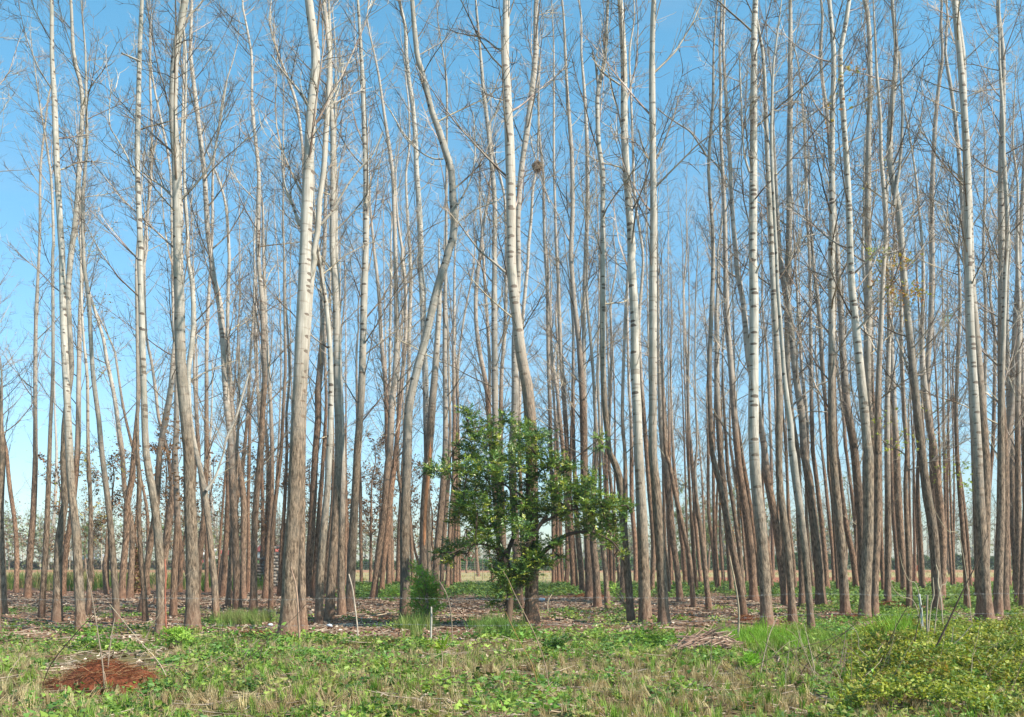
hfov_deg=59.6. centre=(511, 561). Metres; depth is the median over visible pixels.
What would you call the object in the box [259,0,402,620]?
poplar tree
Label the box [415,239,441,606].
poplar tree
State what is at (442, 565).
poplar tree
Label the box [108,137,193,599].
poplar tree
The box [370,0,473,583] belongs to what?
poplar tree
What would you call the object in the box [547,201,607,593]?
poplar tree
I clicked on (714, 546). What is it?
poplar tree
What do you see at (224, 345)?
poplar tree
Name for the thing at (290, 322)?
poplar tree
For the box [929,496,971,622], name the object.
hanging vine
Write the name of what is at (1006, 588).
poplar tree
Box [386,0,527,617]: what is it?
poplar tree
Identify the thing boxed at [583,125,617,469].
poplar tree
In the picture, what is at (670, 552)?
poplar tree
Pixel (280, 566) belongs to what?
poplar tree
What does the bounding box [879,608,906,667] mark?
bare stem
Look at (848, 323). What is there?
poplar tree
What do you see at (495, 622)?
tall grass
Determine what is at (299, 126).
poplar tree
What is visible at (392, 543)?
poplar tree
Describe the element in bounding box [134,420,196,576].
dry leaved tree
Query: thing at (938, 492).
poplar tree
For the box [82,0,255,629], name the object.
poplar tree
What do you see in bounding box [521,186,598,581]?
poplar tree
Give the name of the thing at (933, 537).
poplar tree
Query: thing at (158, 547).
poplar tree
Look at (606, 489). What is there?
poplar tree
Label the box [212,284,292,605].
poplar tree
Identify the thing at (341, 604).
poplar tree
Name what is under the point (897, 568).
poplar tree
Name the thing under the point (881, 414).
poplar tree
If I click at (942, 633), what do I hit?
bare stem
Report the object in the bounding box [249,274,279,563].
poplar tree
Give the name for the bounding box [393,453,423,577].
dry leaved tree
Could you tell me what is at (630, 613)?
poplar tree
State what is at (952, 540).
poplar tree
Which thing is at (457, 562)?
poplar tree
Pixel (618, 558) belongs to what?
poplar tree
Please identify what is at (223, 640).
shrub
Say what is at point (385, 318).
poplar tree
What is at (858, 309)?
poplar tree
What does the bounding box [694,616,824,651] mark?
tall grass
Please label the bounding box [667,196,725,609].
poplar tree
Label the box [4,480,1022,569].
distant trees
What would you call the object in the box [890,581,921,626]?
hanging vine
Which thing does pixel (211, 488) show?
dry leaved tree
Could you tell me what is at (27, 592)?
poplar tree
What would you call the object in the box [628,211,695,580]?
poplar tree
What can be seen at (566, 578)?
poplar tree
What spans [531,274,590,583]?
poplar tree
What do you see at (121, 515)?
dry leaved tree
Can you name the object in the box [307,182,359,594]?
poplar tree
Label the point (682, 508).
leafing tree
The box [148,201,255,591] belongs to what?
poplar tree
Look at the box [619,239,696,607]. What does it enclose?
poplar tree
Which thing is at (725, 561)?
hedge
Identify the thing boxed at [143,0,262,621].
poplar tree
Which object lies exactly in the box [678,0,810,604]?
poplar tree
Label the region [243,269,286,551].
poplar tree
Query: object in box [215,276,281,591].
poplar tree
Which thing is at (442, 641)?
young plant
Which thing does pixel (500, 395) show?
poplar tree
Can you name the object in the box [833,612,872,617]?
soil mound
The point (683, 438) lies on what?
poplar tree
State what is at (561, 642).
shrub
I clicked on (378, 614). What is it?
fallen branch
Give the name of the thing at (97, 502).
dry leaved tree
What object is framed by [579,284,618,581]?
poplar tree
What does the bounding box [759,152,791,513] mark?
poplar tree
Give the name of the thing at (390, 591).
shrub
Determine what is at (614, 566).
poplar tree
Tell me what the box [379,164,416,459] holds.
poplar tree
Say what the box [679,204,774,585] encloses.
poplar tree
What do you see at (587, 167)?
poplar tree
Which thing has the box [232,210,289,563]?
poplar tree
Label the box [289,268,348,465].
poplar tree
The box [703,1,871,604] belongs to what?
poplar tree
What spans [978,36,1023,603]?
poplar tree
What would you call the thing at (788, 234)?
poplar tree
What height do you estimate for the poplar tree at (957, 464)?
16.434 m
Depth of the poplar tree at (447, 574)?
49.12 m
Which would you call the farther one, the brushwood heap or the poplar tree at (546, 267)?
the poplar tree at (546, 267)
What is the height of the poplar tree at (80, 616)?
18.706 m
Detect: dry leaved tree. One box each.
[38,452,83,552]
[73,441,117,584]
[80,443,125,589]
[113,442,165,547]
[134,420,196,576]
[160,468,200,574]
[196,451,223,575]
[216,443,254,546]
[219,431,275,554]
[251,432,305,550]
[305,458,323,531]
[334,437,358,542]
[348,431,398,581]
[362,462,397,577]
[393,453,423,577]
[417,462,446,571]
[448,393,491,575]
[461,528,474,572]
[674,419,711,555]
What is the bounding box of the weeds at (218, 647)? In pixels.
[0,600,1023,716]
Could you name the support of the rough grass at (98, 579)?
on the ground at (548, 579)
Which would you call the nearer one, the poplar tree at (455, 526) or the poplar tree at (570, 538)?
the poplar tree at (570, 538)
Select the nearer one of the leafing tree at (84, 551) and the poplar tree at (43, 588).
the poplar tree at (43, 588)
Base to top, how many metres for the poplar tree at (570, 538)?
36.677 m
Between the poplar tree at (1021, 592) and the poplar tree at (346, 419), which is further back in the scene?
the poplar tree at (346, 419)
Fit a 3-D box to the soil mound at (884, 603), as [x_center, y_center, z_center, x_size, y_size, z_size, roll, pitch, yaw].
[13.541,1.502,31.753,2.003,0.335,1.744,0,0,0]
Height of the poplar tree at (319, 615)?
13.655 m
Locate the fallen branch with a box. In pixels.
[359,612,398,616]
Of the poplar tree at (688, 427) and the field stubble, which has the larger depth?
the field stubble
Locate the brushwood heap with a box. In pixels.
[666,625,754,652]
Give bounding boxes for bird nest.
[531,160,543,173]
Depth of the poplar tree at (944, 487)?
57.10 m
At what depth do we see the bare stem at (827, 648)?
12.40 m
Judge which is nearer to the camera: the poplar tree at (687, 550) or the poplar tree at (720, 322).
the poplar tree at (687, 550)
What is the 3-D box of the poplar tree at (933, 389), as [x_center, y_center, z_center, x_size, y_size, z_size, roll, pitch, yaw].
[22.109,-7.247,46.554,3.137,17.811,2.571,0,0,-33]
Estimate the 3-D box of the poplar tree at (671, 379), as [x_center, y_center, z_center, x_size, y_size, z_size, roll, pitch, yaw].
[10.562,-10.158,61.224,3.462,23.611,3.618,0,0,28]
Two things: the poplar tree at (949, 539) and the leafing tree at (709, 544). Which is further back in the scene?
the leafing tree at (709, 544)
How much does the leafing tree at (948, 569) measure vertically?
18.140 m
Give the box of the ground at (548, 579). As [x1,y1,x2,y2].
[0,562,1023,716]
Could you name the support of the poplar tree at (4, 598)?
on the ground at (548, 579)
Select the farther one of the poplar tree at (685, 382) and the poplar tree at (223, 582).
the poplar tree at (685, 382)
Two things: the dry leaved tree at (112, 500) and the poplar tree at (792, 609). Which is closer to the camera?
the poplar tree at (792, 609)
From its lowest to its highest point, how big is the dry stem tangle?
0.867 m
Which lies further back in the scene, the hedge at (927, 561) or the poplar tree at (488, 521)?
the hedge at (927, 561)
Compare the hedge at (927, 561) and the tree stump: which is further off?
the hedge at (927, 561)
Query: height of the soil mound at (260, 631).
0.302 m
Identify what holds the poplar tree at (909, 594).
on the ground at (548, 579)
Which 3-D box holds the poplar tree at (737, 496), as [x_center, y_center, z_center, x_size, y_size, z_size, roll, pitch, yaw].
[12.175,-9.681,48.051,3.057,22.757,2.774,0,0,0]
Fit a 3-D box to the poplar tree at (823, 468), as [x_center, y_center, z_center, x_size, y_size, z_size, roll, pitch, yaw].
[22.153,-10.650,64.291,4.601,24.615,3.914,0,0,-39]
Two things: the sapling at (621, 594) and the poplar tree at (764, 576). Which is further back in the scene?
the sapling at (621, 594)
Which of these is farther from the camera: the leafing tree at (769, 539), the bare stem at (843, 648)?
the leafing tree at (769, 539)
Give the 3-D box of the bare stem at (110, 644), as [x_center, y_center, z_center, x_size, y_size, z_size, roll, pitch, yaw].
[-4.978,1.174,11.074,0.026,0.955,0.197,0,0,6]
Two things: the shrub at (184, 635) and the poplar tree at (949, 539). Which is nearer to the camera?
the shrub at (184, 635)
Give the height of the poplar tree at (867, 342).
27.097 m
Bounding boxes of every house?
[82,554,119,568]
[257,545,279,557]
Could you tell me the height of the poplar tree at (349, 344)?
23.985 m
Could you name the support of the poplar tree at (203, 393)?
on the ground at (548, 579)
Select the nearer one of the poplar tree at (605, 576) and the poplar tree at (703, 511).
the poplar tree at (605, 576)
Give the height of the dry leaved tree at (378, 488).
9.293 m
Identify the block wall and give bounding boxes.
[257,558,264,583]
[273,546,279,586]
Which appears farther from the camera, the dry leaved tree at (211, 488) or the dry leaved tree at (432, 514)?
the dry leaved tree at (432, 514)
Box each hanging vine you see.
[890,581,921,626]
[899,552,924,630]
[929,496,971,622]
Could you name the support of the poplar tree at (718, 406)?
on the ground at (548, 579)
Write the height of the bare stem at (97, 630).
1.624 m
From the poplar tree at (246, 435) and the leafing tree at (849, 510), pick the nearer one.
the poplar tree at (246, 435)
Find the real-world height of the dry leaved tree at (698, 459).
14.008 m
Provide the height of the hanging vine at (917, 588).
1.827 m
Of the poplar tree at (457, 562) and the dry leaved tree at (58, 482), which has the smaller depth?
the dry leaved tree at (58, 482)
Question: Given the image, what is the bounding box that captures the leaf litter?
[0,590,1019,680]
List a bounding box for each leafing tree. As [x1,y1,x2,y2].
[81,524,87,571]
[673,478,690,569]
[698,493,718,573]
[728,482,741,571]
[764,464,792,553]
[842,461,853,562]
[882,455,911,553]
[921,429,972,573]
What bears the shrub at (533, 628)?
on the ground at (548, 579)
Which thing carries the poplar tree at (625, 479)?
on the ground at (548, 579)
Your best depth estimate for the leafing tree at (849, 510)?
102.65 m
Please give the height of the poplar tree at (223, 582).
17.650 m
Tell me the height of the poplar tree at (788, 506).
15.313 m
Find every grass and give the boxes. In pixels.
[0,621,1023,716]
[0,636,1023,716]
[6,568,263,591]
[204,606,279,629]
[388,608,441,638]
[464,612,526,637]
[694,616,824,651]
[855,606,925,646]
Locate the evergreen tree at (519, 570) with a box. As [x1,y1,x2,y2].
[415,402,640,622]
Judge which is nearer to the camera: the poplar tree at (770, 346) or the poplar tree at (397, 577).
the poplar tree at (770, 346)
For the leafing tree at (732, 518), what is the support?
on the ground at (548, 579)
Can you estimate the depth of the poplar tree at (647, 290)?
58.71 m
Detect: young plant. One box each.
[429,630,452,667]
[737,649,764,669]
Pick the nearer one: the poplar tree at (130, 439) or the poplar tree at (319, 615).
the poplar tree at (319, 615)
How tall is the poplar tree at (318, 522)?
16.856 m
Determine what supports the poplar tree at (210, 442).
on the ground at (548, 579)
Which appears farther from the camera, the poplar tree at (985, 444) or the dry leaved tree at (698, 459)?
the dry leaved tree at (698, 459)
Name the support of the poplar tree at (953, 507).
on the ground at (548, 579)
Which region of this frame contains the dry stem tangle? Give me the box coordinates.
[4,615,1023,694]
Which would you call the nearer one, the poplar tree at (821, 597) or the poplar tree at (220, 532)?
the poplar tree at (821, 597)
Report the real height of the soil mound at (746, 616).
0.314 m
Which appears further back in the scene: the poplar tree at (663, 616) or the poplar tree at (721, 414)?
the poplar tree at (721, 414)
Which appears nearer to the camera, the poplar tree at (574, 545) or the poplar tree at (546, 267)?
the poplar tree at (574, 545)
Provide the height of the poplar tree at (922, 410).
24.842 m
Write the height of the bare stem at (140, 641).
1.104 m
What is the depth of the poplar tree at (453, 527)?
54.03 m
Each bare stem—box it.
[43,610,97,683]
[85,564,104,687]
[107,618,114,668]
[109,604,165,675]
[139,569,193,654]
[238,606,304,675]
[503,571,549,688]
[506,613,536,681]
[748,628,853,671]
[760,615,777,672]
[802,623,855,672]
[804,624,814,673]
[840,630,845,667]
[848,623,867,656]
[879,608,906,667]
[911,599,923,657]
[932,536,987,652]
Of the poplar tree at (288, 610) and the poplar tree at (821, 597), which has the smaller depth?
the poplar tree at (288, 610)
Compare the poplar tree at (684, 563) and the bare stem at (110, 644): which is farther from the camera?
the poplar tree at (684, 563)
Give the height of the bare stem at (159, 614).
1.525 m
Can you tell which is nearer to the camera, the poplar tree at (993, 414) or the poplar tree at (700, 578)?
the poplar tree at (993, 414)
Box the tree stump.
[126,546,140,593]
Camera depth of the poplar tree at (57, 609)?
23.81 m
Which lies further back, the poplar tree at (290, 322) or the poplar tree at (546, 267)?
the poplar tree at (546, 267)
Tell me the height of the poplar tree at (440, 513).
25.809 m
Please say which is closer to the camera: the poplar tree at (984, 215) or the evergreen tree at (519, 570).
the evergreen tree at (519, 570)
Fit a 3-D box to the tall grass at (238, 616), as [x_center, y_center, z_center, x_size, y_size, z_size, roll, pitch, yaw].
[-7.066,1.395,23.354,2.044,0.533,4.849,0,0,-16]
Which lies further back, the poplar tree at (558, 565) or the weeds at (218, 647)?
the poplar tree at (558, 565)
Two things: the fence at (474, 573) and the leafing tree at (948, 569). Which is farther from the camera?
the leafing tree at (948, 569)
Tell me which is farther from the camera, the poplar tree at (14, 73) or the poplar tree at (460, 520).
the poplar tree at (460, 520)
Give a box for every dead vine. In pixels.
[928,579,933,630]
[934,580,946,630]
[936,565,943,625]
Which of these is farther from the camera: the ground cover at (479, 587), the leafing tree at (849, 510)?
the leafing tree at (849, 510)
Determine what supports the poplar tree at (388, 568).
on the ground at (548, 579)
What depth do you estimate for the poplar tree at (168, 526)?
34.95 m
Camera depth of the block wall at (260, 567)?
59.99 m
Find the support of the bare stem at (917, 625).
on the ground at (548, 579)
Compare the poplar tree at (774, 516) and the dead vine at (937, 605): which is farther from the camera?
the poplar tree at (774, 516)
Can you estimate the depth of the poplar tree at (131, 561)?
38.62 m
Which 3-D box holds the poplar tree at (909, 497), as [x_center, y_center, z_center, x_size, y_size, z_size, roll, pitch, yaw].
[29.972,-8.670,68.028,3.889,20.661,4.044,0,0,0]
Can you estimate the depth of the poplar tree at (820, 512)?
48.67 m
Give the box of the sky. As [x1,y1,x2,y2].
[0,0,1023,561]
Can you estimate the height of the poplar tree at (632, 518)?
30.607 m
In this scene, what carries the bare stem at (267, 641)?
on the ground at (548, 579)
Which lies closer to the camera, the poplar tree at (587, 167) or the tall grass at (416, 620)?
the tall grass at (416, 620)
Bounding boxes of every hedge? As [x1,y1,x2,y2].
[6,558,185,568]
[202,559,414,569]
[431,557,632,570]
[673,550,797,569]
[827,553,1011,569]
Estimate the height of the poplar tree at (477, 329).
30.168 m
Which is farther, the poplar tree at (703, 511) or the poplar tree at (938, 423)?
the poplar tree at (703, 511)
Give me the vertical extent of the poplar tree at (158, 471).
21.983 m
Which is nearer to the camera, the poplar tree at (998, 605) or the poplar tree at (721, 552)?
the poplar tree at (998, 605)
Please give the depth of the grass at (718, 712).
11.19 m
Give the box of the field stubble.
[7,570,1012,581]
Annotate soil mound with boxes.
[34,655,178,694]
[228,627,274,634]
[569,592,610,597]
[729,613,759,620]
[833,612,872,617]
[879,600,918,607]
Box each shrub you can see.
[156,624,197,645]
[206,626,244,646]
[377,584,399,600]
[516,621,547,638]
[534,633,574,650]
[625,626,674,643]
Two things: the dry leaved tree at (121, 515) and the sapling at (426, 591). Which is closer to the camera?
the sapling at (426, 591)
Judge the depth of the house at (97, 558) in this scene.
186.16 m
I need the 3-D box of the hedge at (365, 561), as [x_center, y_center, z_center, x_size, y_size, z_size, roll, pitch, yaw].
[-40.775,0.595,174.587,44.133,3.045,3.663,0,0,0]
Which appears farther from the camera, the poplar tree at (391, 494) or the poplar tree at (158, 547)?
the poplar tree at (391, 494)
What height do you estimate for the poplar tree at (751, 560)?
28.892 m
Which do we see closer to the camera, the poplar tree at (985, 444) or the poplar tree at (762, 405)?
the poplar tree at (985, 444)
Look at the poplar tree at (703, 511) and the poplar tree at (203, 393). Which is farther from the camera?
the poplar tree at (703, 511)
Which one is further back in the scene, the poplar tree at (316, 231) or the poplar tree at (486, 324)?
the poplar tree at (486, 324)
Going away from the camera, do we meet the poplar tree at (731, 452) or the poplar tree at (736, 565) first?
the poplar tree at (736, 565)
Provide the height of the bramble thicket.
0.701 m
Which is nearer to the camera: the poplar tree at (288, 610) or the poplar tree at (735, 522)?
the poplar tree at (288, 610)
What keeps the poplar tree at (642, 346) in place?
on the ground at (548, 579)
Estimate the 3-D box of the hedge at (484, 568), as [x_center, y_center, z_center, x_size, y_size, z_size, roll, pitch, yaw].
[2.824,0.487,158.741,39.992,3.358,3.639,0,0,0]
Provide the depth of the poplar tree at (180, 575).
47.23 m
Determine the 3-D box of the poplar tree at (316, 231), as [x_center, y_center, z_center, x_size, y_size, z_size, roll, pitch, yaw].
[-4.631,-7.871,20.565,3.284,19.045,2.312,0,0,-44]
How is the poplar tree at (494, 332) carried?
on the ground at (548, 579)
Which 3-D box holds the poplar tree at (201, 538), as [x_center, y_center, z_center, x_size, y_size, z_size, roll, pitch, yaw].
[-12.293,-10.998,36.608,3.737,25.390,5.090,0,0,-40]
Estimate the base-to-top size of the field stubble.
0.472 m
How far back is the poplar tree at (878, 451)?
25.48 m
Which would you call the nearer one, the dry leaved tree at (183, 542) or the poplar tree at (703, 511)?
the dry leaved tree at (183, 542)
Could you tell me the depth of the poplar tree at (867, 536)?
23.75 m
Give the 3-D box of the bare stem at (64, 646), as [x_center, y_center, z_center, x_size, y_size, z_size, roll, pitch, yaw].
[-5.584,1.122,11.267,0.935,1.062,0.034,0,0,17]
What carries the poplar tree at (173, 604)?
on the ground at (548, 579)
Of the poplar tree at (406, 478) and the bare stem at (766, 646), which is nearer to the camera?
the bare stem at (766, 646)
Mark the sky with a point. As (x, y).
(14, 199)
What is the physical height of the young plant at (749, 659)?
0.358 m
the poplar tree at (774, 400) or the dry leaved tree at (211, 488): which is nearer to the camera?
the poplar tree at (774, 400)
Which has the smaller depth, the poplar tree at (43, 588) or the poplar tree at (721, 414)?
the poplar tree at (43, 588)
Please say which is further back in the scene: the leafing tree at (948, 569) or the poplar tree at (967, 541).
the leafing tree at (948, 569)
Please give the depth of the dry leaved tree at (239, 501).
62.28 m
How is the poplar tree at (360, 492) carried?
on the ground at (548, 579)
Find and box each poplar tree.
[0,0,46,592]
[0,0,85,597]
[0,0,118,632]
[0,0,134,622]
[0,15,38,636]
[0,278,58,614]
[2,9,103,617]
[17,71,113,594]
[26,0,160,624]
[29,151,169,598]
[47,339,62,554]
[56,0,222,634]
[59,97,128,615]
[63,85,183,622]
[74,242,150,594]
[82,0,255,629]
[92,1,257,611]
[102,530,108,594]
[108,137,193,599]
[112,0,202,591]
[125,0,224,602]
[131,0,284,608]
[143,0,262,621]
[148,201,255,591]
[149,372,183,616]
[152,0,258,599]
[169,160,218,495]
[178,79,291,598]
[195,0,339,609]
[196,228,280,595]
[203,141,251,577]
[209,355,217,548]
[212,87,298,598]
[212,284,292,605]
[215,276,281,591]
[217,132,281,589]
[222,189,290,560]
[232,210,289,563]
[233,31,303,609]
[235,0,410,636]
[243,0,342,450]
[243,191,290,534]
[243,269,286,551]
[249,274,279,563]
[250,177,297,596]
[251,0,382,630]
[252,97,386,624]
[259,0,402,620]
[262,24,379,596]
[263,151,293,545]
[267,160,315,502]
[273,182,320,479]
[288,229,371,596]
[289,0,377,614]
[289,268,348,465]
[291,0,430,610]
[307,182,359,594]
[308,174,360,530]
[316,229,379,551]
[325,181,372,588]
[338,230,367,584]
[339,109,425,584]
[341,231,391,582]
[347,0,457,598]
[359,0,501,601]
[359,204,422,584]
[364,132,435,581]
[368,138,401,583]
[369,96,453,592]
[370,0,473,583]
[371,12,449,580]
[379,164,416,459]
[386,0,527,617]
[403,223,467,597]
[406,0,572,601]
[407,0,580,626]
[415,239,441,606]
[419,149,509,587]
[430,305,477,581]
[433,0,572,608]
[433,260,477,587]
[435,167,503,581]
[438,399,471,581]
[442,74,538,583]
[456,108,534,444]
[459,55,545,533]
[475,53,568,589]
[483,422,493,582]
[515,7,580,582]
[518,0,648,598]
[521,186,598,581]
[522,0,619,585]
[531,166,596,585]
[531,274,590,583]
[532,0,621,580]
[532,205,579,582]
[534,213,587,580]
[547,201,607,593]
[563,0,669,623]
[563,0,710,623]
[564,141,641,607]
[572,0,764,625]
[574,153,680,601]
[574,244,625,608]
[576,223,644,581]
[578,195,647,580]
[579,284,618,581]
[581,144,632,584]
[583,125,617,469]
[597,164,661,581]
[601,0,668,588]
[611,152,683,602]
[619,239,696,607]
[624,116,670,572]
[625,262,648,523]
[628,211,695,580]
[639,239,679,468]
[639,264,679,594]
[642,150,682,584]
[644,0,750,615]
[648,158,727,581]
[648,237,692,536]
[657,258,697,582]
[666,192,715,589]
[666,261,702,585]
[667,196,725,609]
[669,190,706,582]
[670,133,770,592]
[674,324,711,557]
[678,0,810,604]
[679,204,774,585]
[680,233,748,598]
[685,0,793,600]
[689,165,739,588]
[690,325,728,579]
[693,147,734,580]
[693,244,721,590]
[697,0,880,625]
[697,211,744,581]
[702,402,734,583]
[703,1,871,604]
[710,0,889,605]
[712,178,749,586]
[712,283,748,580]
[716,246,760,581]
[720,3,834,622]
[724,0,819,627]
[742,137,793,584]
[743,161,791,578]
[743,245,780,586]
[747,162,798,580]
[758,0,896,614]
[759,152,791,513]
[759,310,813,587]
[768,140,819,588]
[771,0,906,592]
[771,1,858,587]
[775,135,827,497]
[776,0,948,618]
[779,0,966,503]
[783,78,872,589]
[792,241,849,581]
[803,162,864,586]
[810,0,990,611]
[816,62,898,488]
[816,314,861,559]
[821,0,946,616]
[821,235,861,578]
[827,117,995,607]
[835,94,931,591]
[837,213,860,486]
[844,245,882,427]
[846,132,899,574]
[846,206,921,588]
[854,185,918,582]
[855,35,956,601]
[858,278,907,532]
[872,0,985,520]
[872,31,996,598]
[887,0,1016,619]
[889,0,1023,621]
[889,116,998,607]
[890,231,924,585]
[895,327,925,580]
[896,139,967,455]
[897,312,925,580]
[898,0,1023,609]
[899,302,949,587]
[907,207,965,541]
[911,0,1017,599]
[911,152,968,502]
[917,265,965,590]
[924,4,1023,595]
[929,0,1023,615]
[930,350,966,585]
[931,208,967,585]
[934,268,972,585]
[935,67,1023,465]
[935,280,970,555]
[946,99,1023,593]
[960,156,1023,586]
[977,192,1023,503]
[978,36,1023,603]
[982,122,1023,608]
[982,207,1023,585]
[989,277,1023,580]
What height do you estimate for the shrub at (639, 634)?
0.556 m
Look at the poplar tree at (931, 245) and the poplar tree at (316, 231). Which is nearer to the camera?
the poplar tree at (316, 231)
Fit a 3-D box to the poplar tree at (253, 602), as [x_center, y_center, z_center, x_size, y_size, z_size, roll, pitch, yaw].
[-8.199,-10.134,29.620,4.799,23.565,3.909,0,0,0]
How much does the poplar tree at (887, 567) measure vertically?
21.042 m
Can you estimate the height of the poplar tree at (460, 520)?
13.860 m
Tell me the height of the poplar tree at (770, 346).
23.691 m
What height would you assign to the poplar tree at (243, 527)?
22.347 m
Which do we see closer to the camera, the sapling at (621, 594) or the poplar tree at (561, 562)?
the sapling at (621, 594)
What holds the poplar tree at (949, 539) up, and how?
on the ground at (548, 579)
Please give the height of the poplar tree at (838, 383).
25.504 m
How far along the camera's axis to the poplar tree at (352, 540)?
28.70 m
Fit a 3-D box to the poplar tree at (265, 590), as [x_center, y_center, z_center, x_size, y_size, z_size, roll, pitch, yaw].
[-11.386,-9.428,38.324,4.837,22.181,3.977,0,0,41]
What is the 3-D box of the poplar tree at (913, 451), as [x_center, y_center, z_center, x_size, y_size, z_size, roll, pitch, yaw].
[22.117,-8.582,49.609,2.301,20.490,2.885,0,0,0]
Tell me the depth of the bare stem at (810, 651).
12.13 m
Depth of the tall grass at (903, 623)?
16.20 m
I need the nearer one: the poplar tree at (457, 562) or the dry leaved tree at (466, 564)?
the poplar tree at (457, 562)
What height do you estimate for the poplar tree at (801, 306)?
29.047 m
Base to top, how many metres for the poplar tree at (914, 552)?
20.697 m
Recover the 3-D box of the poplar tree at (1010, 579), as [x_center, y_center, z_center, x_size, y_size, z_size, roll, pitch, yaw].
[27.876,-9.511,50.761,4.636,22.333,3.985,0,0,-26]
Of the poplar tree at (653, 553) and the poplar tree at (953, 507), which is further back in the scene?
the poplar tree at (953, 507)
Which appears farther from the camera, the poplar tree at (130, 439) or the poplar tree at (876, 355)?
the poplar tree at (876, 355)
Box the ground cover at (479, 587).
[325,579,1018,607]
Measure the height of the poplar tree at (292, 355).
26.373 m
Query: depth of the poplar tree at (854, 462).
37.02 m
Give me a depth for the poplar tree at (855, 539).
50.63 m
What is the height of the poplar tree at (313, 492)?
26.153 m
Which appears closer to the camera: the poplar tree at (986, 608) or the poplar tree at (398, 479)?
the poplar tree at (986, 608)
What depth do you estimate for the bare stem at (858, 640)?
12.88 m
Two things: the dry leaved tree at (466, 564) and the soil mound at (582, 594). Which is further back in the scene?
the dry leaved tree at (466, 564)
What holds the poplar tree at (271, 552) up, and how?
on the ground at (548, 579)
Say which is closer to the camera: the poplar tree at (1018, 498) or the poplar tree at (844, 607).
the poplar tree at (844, 607)
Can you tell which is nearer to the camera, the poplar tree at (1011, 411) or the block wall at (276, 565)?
the poplar tree at (1011, 411)
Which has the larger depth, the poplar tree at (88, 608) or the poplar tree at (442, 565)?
the poplar tree at (442, 565)
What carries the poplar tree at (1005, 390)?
on the ground at (548, 579)
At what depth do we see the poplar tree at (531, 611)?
21.82 m
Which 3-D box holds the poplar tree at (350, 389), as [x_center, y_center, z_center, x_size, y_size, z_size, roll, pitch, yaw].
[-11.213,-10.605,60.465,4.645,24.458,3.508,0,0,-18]
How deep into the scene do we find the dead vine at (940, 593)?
18.01 m
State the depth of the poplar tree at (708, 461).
67.99 m
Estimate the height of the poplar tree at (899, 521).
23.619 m
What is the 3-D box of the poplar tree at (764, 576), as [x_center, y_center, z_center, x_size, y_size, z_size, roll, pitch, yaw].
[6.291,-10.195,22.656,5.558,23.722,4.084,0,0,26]
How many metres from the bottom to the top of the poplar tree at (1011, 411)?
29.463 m
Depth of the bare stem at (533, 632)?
11.45 m
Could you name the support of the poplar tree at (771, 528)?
on the ground at (548, 579)
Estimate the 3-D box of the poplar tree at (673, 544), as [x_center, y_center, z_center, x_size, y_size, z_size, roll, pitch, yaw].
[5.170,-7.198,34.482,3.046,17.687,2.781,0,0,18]
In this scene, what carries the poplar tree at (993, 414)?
on the ground at (548, 579)
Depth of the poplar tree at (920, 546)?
48.62 m
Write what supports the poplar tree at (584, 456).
on the ground at (548, 579)
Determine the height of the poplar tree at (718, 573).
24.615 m
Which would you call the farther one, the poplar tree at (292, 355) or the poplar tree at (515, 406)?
the poplar tree at (292, 355)
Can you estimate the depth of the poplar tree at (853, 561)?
48.67 m
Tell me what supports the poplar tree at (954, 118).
on the ground at (548, 579)
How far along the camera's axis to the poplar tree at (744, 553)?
63.00 m
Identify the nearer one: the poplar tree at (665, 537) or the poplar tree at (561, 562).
the poplar tree at (665, 537)
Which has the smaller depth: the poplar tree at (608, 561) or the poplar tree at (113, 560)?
the poplar tree at (113, 560)
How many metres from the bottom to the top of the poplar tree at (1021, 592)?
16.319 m
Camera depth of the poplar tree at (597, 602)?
30.86 m
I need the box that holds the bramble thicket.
[831,611,1023,713]
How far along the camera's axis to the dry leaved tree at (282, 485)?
60.11 m
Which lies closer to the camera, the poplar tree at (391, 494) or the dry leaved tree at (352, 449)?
the poplar tree at (391, 494)
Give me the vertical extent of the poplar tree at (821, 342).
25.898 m
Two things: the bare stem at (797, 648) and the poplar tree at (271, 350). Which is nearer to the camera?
the bare stem at (797, 648)
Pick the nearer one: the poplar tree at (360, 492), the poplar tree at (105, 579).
the poplar tree at (105, 579)
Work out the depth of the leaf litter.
26.13 m
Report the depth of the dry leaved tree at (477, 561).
96.69 m
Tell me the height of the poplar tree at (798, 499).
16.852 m
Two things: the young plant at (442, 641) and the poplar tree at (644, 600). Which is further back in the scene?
the poplar tree at (644, 600)
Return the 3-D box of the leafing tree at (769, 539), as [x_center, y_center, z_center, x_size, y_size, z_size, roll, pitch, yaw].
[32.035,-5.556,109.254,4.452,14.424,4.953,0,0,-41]
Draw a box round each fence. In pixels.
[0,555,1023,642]
[363,560,632,579]
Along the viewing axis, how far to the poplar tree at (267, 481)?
63.42 m
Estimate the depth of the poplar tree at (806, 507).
51.37 m
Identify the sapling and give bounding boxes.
[401,559,447,616]
[606,583,636,612]

